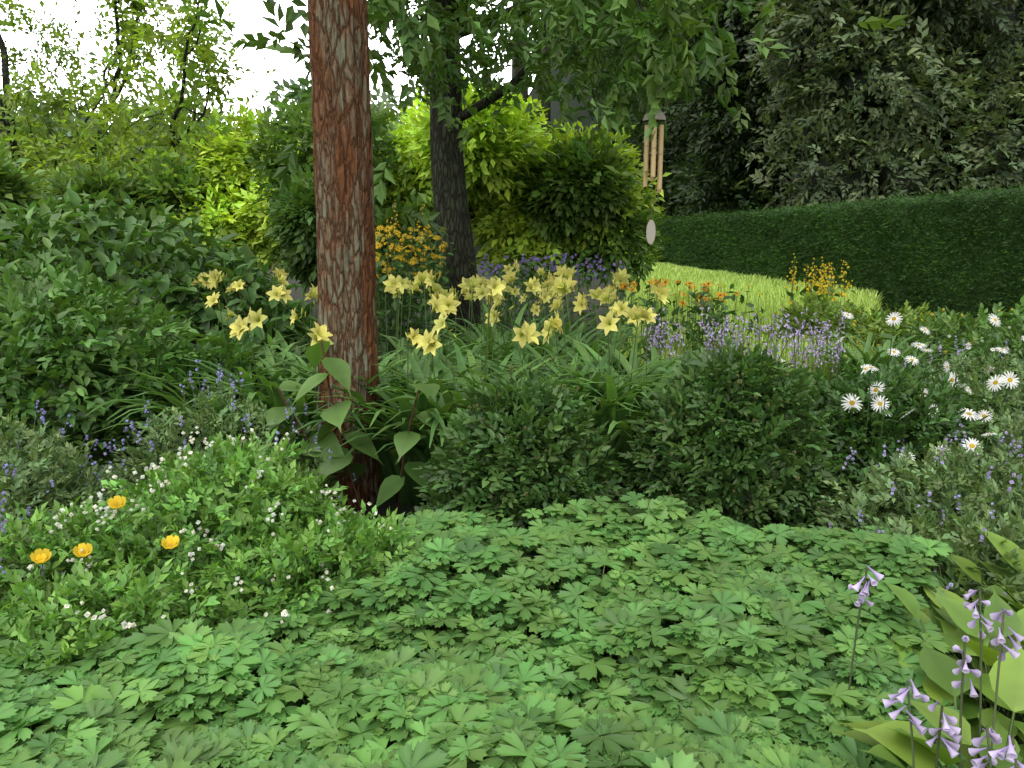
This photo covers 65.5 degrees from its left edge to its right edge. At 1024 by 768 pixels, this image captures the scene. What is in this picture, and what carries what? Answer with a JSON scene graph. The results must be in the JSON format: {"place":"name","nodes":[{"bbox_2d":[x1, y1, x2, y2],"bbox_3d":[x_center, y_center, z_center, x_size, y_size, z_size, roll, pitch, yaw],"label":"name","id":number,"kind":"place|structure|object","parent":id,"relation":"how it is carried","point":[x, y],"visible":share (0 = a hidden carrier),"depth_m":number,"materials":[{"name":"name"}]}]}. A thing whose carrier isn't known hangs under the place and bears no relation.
{"place":"outdoors","nodes":[
{"label":"outdoors","id":0,"kind":"place"},
{"bbox_2d":[0,0,540,127],"label":"sky","id":1,"kind":"structure","parent":0,"point":[246,14],"materials":[{"name":"white"}]},
{"bbox_2d":[3,254,1022,743],"bbox_3d":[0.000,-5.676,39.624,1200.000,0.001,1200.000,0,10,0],"label":"ground","id":2,"kind":"structure","parent":0,"point":[383,506],"depth_m":15.93,"materials":[{"name":"soil"}]},
{"bbox_2d":[0,0,280,265],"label":"young trees","id":3,"kind":"object","parent":2,"relation":"on","point":[149,36],"depth_m":15.65,"materials":[{"name":"green plant"}]},
{"bbox_2d":[0,74,673,313],"bbox_3d":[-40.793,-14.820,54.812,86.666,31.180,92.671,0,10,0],"label":"shrubs","id":4,"kind":"object","parent":2,"relation":"on","point":[543,198],"depth_m":11.96,"materials":[{"name":"green plant"}]},
{"bbox_2d":[307,0,381,509],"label":"tree trunk","id":5,"kind":"object","parent":2,"relation":"on","point":[342,151],"visible":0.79,"depth_m":4.29,"materials":[{"name":"brown plant"}]},
{"bbox_2d":[0,178,1023,767],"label":"garden plants","id":6,"kind":"object","parent":2,"relation":"on","point":[116,368],"depth_m":3.09,"materials":[{"name":"green plant"}]},
{"bbox_2d":[193,0,907,343],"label":"apple tree","id":7,"kind":"object","parent":2,"relation":"on","point":[619,27],"depth_m":5.95,"materials":[{"name":"green plant"}]},
{"bbox_2d":[643,110,665,243],"bbox_3d":[0.960,-1.447,5.429,0.156,0.973,0.156,0,10,0],"label":"wind chime","id":8,"kind":"object","parent":7,"relation":"attached to","point":[650,229],"visible":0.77,"depth_m":5.38,"materials":[{"name":"brown wood"}]},
{"bbox_2d":[581,259,781,348],"bbox_3d":[4.237,-4.606,33.524,6.309,3.235,52.357,0,10,0],"label":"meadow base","id":9,"kind":"object","parent":2,"relation":"on","point":[638,263],"depth_m":31.27,"materials":[{"name":"green plant"}]},
{"bbox_2d":[654,182,1023,333],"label":"hedge","id":10,"kind":"object","parent":2,"relation":"on","point":[700,246],"depth_m":16.34,"materials":[{"name":"green plant"}]},
{"bbox_2d":[472,0,1023,276],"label":"background trees","id":11,"kind":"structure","parent":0,"point":[769,79],"depth_m":23.15,"materials":[{"name":"green plant"}]}
]}

